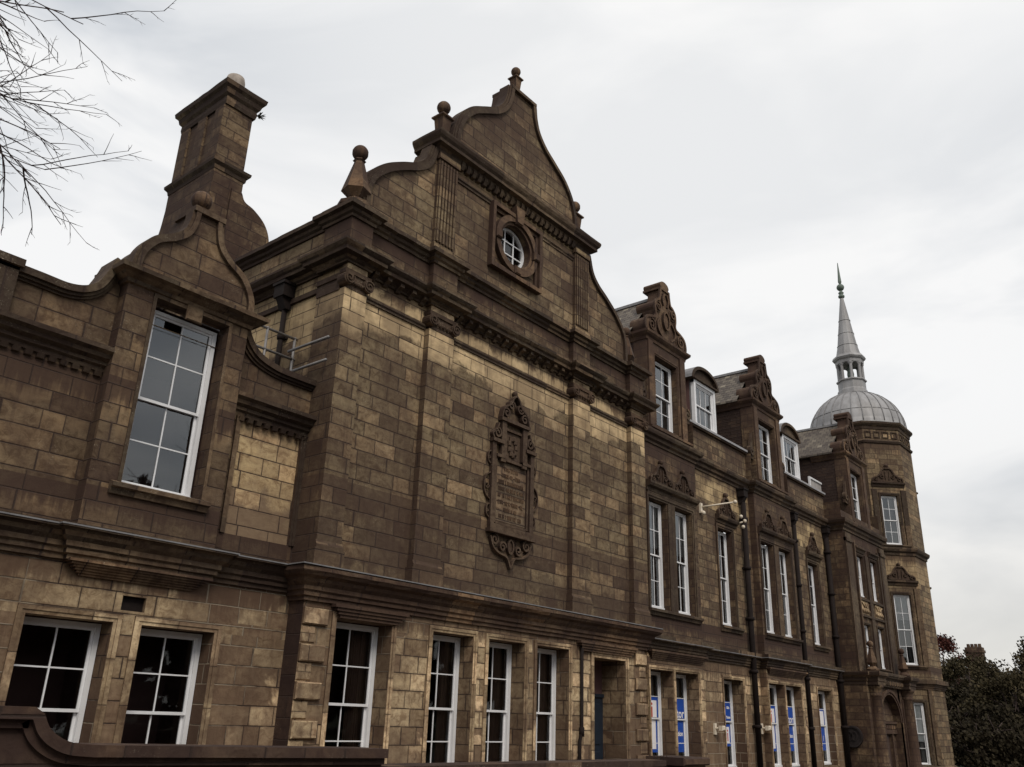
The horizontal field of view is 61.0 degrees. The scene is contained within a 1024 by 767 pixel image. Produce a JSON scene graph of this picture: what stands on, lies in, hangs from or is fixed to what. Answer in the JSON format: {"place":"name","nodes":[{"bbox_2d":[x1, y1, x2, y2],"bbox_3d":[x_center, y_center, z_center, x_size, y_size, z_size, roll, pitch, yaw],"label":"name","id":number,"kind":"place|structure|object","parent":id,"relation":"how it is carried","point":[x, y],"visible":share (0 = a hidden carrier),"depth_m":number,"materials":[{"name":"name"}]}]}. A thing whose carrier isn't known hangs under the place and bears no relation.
{"place":"outdoors","nodes":[
{"label":"outdoors","id":0,"kind":"place"},
{"bbox_2d":[0,0,1023,671],"label":"sky","id":1,"kind":"structure","parent":0,"point":[728,155],"materials":[{"name":"white"}]},
{"bbox_2d":[955,644,1016,708],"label":"stone house","id":2,"kind":"structure","parent":0,"point":[971,649],"depth_m":100.35,"materials":[{"name":"stone"}]},
{"label":"ground","id":3,"kind":"structure","parent":0,"visible":0},
{"bbox_2d":[0,0,175,248],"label":"bare tree","id":4,"kind":"object","parent":3,"relation":"on","point":[14,100],"visible":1,"depth_m":7.07,"materials":[{"name":"brown plant"}]},
{"bbox_2d":[0,67,957,766],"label":"stone building","id":5,"kind":"structure","parent":3,"relation":"on","point":[468,477],"depth_m":18.52,"materials":[{"name":"brown stone"}]},
{"bbox_2d":[5,615,101,742],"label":"window","id":6,"kind":"structure","parent":5,"relation":"in","point":[53,667],"depth_m":12.93,"materials":[{"name":"black glass"}]},
{"bbox_2d":[121,627,202,743],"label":"window","id":7,"kind":"structure","parent":5,"relation":"in","point":[159,706],"depth_m":14.09,"materials":[{"name":"black glass"}]},
{"bbox_2d":[121,307,218,497],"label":"window","id":8,"kind":"structure","parent":5,"relation":"in","point":[166,436],"depth_m":14.96,"materials":[{"name":"grey glass"}]},
{"bbox_2d":[257,112,264,120],"bbox_3d":[-6.822,-7.276,23.675,0.230,0.153,0.302,-15,-27,37],"label":"weed","id":9,"kind":"object","parent":5,"relation":"attached to","point":[259,115],"visible":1,"depth_m":23.66,"materials":[{"name":"green plant"}]},
{"bbox_2d":[202,324,329,371],"bbox_3d":[-4.582,-0.659,16.001,1.248,1.500,2.250,-15,-27,37],"label":"roof handrail","id":10,"kind":"object","parent":5,"relation":"on","point":[292,350],"visible":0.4,"depth_m":16.85,"materials":[{"name":"metal"}]},
{"bbox_2d":[324,621,378,747],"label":"window","id":11,"kind":"structure","parent":5,"relation":"in","point":[355,647],"depth_m":16.07,"materials":[{"name":"black glass"}]},
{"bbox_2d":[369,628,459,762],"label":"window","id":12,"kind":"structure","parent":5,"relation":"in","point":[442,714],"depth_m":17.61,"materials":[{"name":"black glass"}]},
{"bbox_2d":[459,637,511,761],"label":"window","id":13,"kind":"structure","parent":5,"relation":"in","point":[500,654],"depth_m":18.74,"materials":[{"name":"black glass"}]},
{"bbox_2d":[501,228,523,267],"bbox_3d":[-0.215,-3.342,22.030,0.400,1.400,1.440,-15,-27,37],"label":"window","id":14,"kind":"structure","parent":5,"relation":"in","point":[510,249],"depth_m":22.34,"materials":[{"name":"white paint"}]},
{"bbox_2d":[510,644,555,760],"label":"window","id":15,"kind":"structure","parent":5,"relation":"in","point":[546,658],"depth_m":19.88,"materials":[{"name":"white paint"}]},
{"bbox_2d":[594,694,603,759],"bbox_3d":[1.809,8.709,21.063,0.100,2.280,1.430,-15,-27,37],"label":"door","id":16,"kind":"structure","parent":5,"relation":"in","point":[598,698],"depth_m":21.55,"materials":[{"name":"blue paint"}]},
{"bbox_2d":[651,697,657,751],"bbox_3d":[3.998,9.970,25.436,0.054,1.520,1.040,-15,-27,37],"label":"window poster","id":17,"kind":"object","parent":5,"relation":"attached to","point":[654,705],"depth_m":25.70,"materials":[{"name":"white paper"}]},
{"bbox_2d":[650,671,662,755],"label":"window","id":18,"kind":"structure","parent":5,"relation":"in","point":[657,674],"depth_m":25.97,"materials":[{"name":"white paint"}]},
{"bbox_2d":[649,501,664,609],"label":"window","id":19,"kind":"structure","parent":5,"relation":"in","point":[657,593],"depth_m":27.53,"materials":[{"name":"white paint"}]},
{"bbox_2d":[655,361,672,432],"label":"window","id":20,"kind":"structure","parent":5,"relation":"in","point":[662,374],"depth_m":30.27,"materials":[{"name":"white paint"}]},
{"bbox_2d":[650,670,688,755],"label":"window","id":21,"kind":"structure","parent":5,"relation":"in","point":[681,691],"depth_m":27.09,"materials":[{"name":"white paint"}]},
{"bbox_2d":[677,699,683,751],"bbox_3d":[4.961,10.422,26.521,0.054,1.520,1.160,-15,-27,37],"label":"window poster","id":22,"kind":"object","parent":5,"relation":"attached to","point":[680,708],"depth_m":26.81,"materials":[{"name":"blue paper"}]},
{"bbox_2d":[675,511,690,615],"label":"window","id":23,"kind":"structure","parent":5,"relation":"in","point":[680,519],"depth_m":28.69,"materials":[{"name":"white paint"}]},
{"bbox_2d":[685,380,713,431],"bbox_3d":[7.113,1.046,33.766,0.830,1.900,1.700,-15,-27,37],"label":"window","id":24,"kind":"structure","parent":5,"relation":"in","point":[703,400],"depth_m":33.89,"materials":[{"name":"white paint"}]},
{"bbox_2d":[685,366,718,432],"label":"attic window","id":25,"kind":"structure","parent":5,"relation":"in","point":[698,375],"depth_m":33.84,"materials":[{"name":"white paint"}]},
{"bbox_2d":[699,500,736,514],"bbox_3d":[7.136,4.293,30.098,1.298,0.520,0.193,-3,-22,13],"label":"floodlight arm","id":26,"kind":"object","parent":5,"relation":"attached to","point":[701,511],"visible":1,"depth_m":30.13},
{"bbox_2d":[713,723,725,734],"bbox_3d":[6.642,11.052,27.813,0.320,0.340,0.250,-15,-27,37],"label":"wall floodlight","id":27,"kind":"object","parent":5,"relation":"attached to","point":[720,728],"depth_m":27.79,"materials":[{"name":"white metal"}]},
{"bbox_2d":[718,530,731,625],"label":"window","id":28,"kind":"structure","parent":5,"relation":"in","point":[726,614],"depth_m":31.27,"materials":[{"name":"white paint"}]},
{"bbox_2d":[725,701,730,720],"bbox_3d":[7.336,11.187,29.697,0.010,0.610,0.540,-15,-27,37],"label":"window poster","id":29,"kind":"object","parent":5,"relation":"attached to","point":[727,712],"depth_m":29.74,"materials":[{"name":"blue paper"}]},
{"bbox_2d":[726,724,730,745],"bbox_3d":[7.279,11.909,29.447,0.010,0.700,0.540,-15,-27,37],"label":"window poster","id":30,"kind":"object","parent":5,"relation":"attached to","point":[728,735],"depth_m":29.53,"materials":[{"name":"white paper"}]},
{"bbox_2d":[724,680,736,766],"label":"window","id":31,"kind":"structure","parent":5,"relation":"in","point":[727,684],"depth_m":29.76,"materials":[{"name":"white paint"}]},
{"bbox_2d":[739,515,746,528],"bbox_3d":[8.392,5.123,32.040,0.401,0.490,0.430,-15,-27,37],"label":"spotlight cluster","id":32,"kind":"object","parent":5,"relation":"attached to","point":[744,521],"visible":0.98,"depth_m":31.91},
{"bbox_2d":[759,425,772,483],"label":"window","id":33,"kind":"structure","parent":5,"relation":"in","point":[763,433],"depth_m":35.95,"materials":[{"name":"white paint"}]},
{"bbox_2d":[761,723,771,733],"bbox_3d":[8.845,12.027,30.283,0.320,0.340,0.250,-15,-27,37],"label":"wall floodlight","id":34,"kind":"object","parent":5,"relation":"attached to","point":[766,728],"depth_m":30.23,"materials":[{"name":"white metal"}]},
{"bbox_2d":[761,544,774,633],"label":"window","id":35,"kind":"structure","parent":5,"relation":"in","point":[764,550],"depth_m":33.28,"materials":[{"name":"white paint"}]},
{"bbox_2d":[771,706,776,750],"bbox_3d":[9.238,12.359,31.162,0.054,1.520,1.040,-15,-27,37],"label":"window poster","id":36,"kind":"object","parent":5,"relation":"attached to","point":[773,717],"depth_m":31.44,"materials":[{"name":"white paper"}]},
{"bbox_2d":[769,685,782,766],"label":"window","id":37,"kind":"structure","parent":5,"relation":"in","point":[773,688],"depth_m":31.55,"materials":[{"name":"white paint"}]},
{"bbox_2d":[769,684,799,766],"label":"window","id":38,"kind":"structure","parent":5,"relation":"in","point":[789,690],"depth_m":32.63,"materials":[{"name":"white paint"}]},
{"bbox_2d":[779,551,791,637],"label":"window","id":39,"kind":"structure","parent":5,"relation":"in","point":[781,555],"depth_m":34.45,"materials":[{"name":"white paint"}]},
{"bbox_2d":[779,422,800,479],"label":"attic window","id":40,"kind":"structure","parent":5,"relation":"in","point":[787,431],"depth_m":39.83,"materials":[{"name":"white paint"}]},
{"bbox_2d":[788,707,794,750],"bbox_3d":[10.201,12.810,32.247,0.054,1.520,1.160,-15,-27,37],"label":"window poster","id":41,"kind":"object","parent":5,"relation":"attached to","point":[790,714],"depth_m":32.55,"materials":[{"name":"blue paper"}]},
{"bbox_2d":[784,438,798,478],"bbox_3d":[12.305,3.480,39.614,0.830,1.900,1.700,-15,-27,37],"label":"window","id":42,"kind":"structure","parent":5,"relation":"in","point":[788,450],"depth_m":39.80,"materials":[{"name":"white paint"}]},
{"bbox_2d":[808,565,819,644],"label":"window","id":43,"kind":"structure","parent":5,"relation":"in","point":[813,602],"depth_m":37.10,"materials":[{"name":"white paint"}]},
{"bbox_2d":[819,710,824,724],"bbox_3d":[12.426,13.495,35.225,0.009,0.610,1.200,-15,-27,37],"label":"window poster","id":44,"kind":"object","parent":5,"relation":"attached to","point":[822,720],"depth_m":35.47,"materials":[{"name":"white paper"}]},
{"bbox_2d":[821,727,825,749],"bbox_3d":[12.367,14.268,34.955,0.010,0.890,1.200,-15,-27,37],"label":"window poster","id":45,"kind":"object","parent":5,"relation":"attached to","point":[823,736],"depth_m":35.26,"materials":[{"name":"blue paper"}]},
{"bbox_2d":[818,691,831,764],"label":"window","id":46,"kind":"structure","parent":5,"relation":"in","point":[821,698],"depth_m":35.51,"materials":[{"name":"white paint"}]},
{"bbox_2d":[850,474,860,519],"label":"window","id":47,"kind":"structure","parent":5,"relation":"in","point":[853,479],"depth_m":42.24,"materials":[{"name":"white paint"}]},
{"bbox_2d":[857,557,863,596],"bbox_3d":[15.728,8.795,39.614,0.180,1.800,0.780,-15,-27,37],"label":"window","id":48,"kind":"structure","parent":5,"relation":"in","point":[858,561],"depth_m":39.83,"materials":[{"name":"white paint"}]},
{"bbox_2d":[864,625,868,653],"bbox_3d":[15.636,11.615,38.523,0.180,1.750,0.780,-15,-27,37],"label":"window","id":49,"kind":"structure","parent":5,"relation":"in","point":[866,632],"depth_m":38.88,"materials":[{"name":"white paint"}]},
{"bbox_2d":[870,563,877,601],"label":"window","id":50,"kind":"structure","parent":5,"relation":"in","point":[871,565],"depth_m":41.11,"materials":[{"name":"white paint"}]},
{"bbox_2d":[878,629,884,668],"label":"window","id":51,"kind":"structure","parent":5,"relation":"in","point":[879,633],"depth_m":40.02,"materials":[{"name":"white paint"}]},
{"bbox_2d":[887,735,892,766],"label":"door","id":52,"kind":"structure","parent":5,"relation":"in","point":[888,737],"depth_m":37.89,"materials":[{"name":"brown wood"}]},
{"bbox_2d":[881,496,901,544],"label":"window","id":53,"kind":"structure","parent":5,"relation":"in","point":[889,504],"depth_m":46.87,"materials":[{"name":"grey glass"}]},
{"bbox_2d":[893,595,917,664],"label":"window","id":54,"kind":"structure","parent":5,"relation":"in","point":[905,632],"depth_m":44.82,"materials":[{"name":"grey glass"}]},
{"bbox_2d":[913,702,930,764],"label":"window","id":55,"kind":"structure","parent":5,"relation":"in","point":[918,706],"depth_m":42.84,"materials":[{"name":"white paint"}]},
{"bbox_2d":[937,633,969,688],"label":"russet tree","id":56,"kind":"object","parent":3,"relation":"on","point":[945,643],"visible":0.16,"depth_m":72.28,"materials":[{"name":"red plant"}]},
{"bbox_2d":[947,706,972,763],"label":"evergreen tree","id":57,"kind":"object","parent":3,"relation":"on","point":[954,714],"visible":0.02,"depth_m":51.61,"materials":[{"name":"green plant"}]},
{"bbox_2d":[945,684,981,714],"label":"evergreen tree","id":58,"kind":"object","parent":3,"relation":"on","point":[955,696],"visible":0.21,"depth_m":57.17,"materials":[{"name":"green plant"}]},
{"bbox_2d":[941,649,1016,709],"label":"evergreen tree","id":59,"kind":"object","parent":3,"relation":"on","point":[960,666],"visible":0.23,"depth_m":63.90,"materials":[{"name":"green plant"}]},
{"bbox_2d":[954,659,1011,707],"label":"evergreen tree","id":60,"kind":"object","parent":3,"relation":"on","point":[986,672],"visible":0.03,"depth_m":68.72,"materials":[{"name":"green plant"}]},
{"bbox_2d":[949,715,1023,766],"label":"evergreen tree","id":61,"kind":"object","parent":3,"relation":"on","point":[988,744],"visible":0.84,"depth_m":44.88,"materials":[{"name":"green plant"}]},
{"bbox_2d":[950,701,1023,766],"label":"evergreen tree","id":62,"kind":"object","parent":3,"relation":"on","point":[1007,714],"visible":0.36,"depth_m":48.91,"materials":[{"name":"green plant"}]},
{"bbox_2d":[958,667,1023,764],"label":"evergreen tree","id":63,"kind":"object","parent":3,"relation":"on","point":[993,692],"visible":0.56,"depth_m":51.44,"materials":[{"name":"green plant"}]},
{"bbox_2d":[1003,636,1023,694],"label":"evergreen tree","id":64,"kind":"object","parent":3,"relation":"on","point":[1015,663],"visible":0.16,"depth_m":58.12,"materials":[{"name":"green plant"}]},
{"bbox_2d":[1010,648,1023,711],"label":"evergreen tree","id":65,"kind":"object","parent":3,"relation":"on","point":[1017,657],"visible":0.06,"depth_m":54.47,"materials":[{"name":"green plant"}]},
{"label":"pavement","id":66,"kind":"structure","parent":0,"visible":0},
{"bbox_2d":[646,755,709,766],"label":"gate pier","id":67,"kind":"structure","parent":66,"relation":"on","point":[680,761],"depth_m":12.95,"materials":[{"name":"stone"}]},
{"label":"forecourt","id":68,"kind":"structure","parent":0,"visible":0},
{"bbox_2d":[0,706,665,766],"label":"boundary wall","id":69,"kind":"structure","parent":68,"relation":"on","point":[29,737],"depth_m":7.05,"materials":[{"name":"stone"}]}
]}

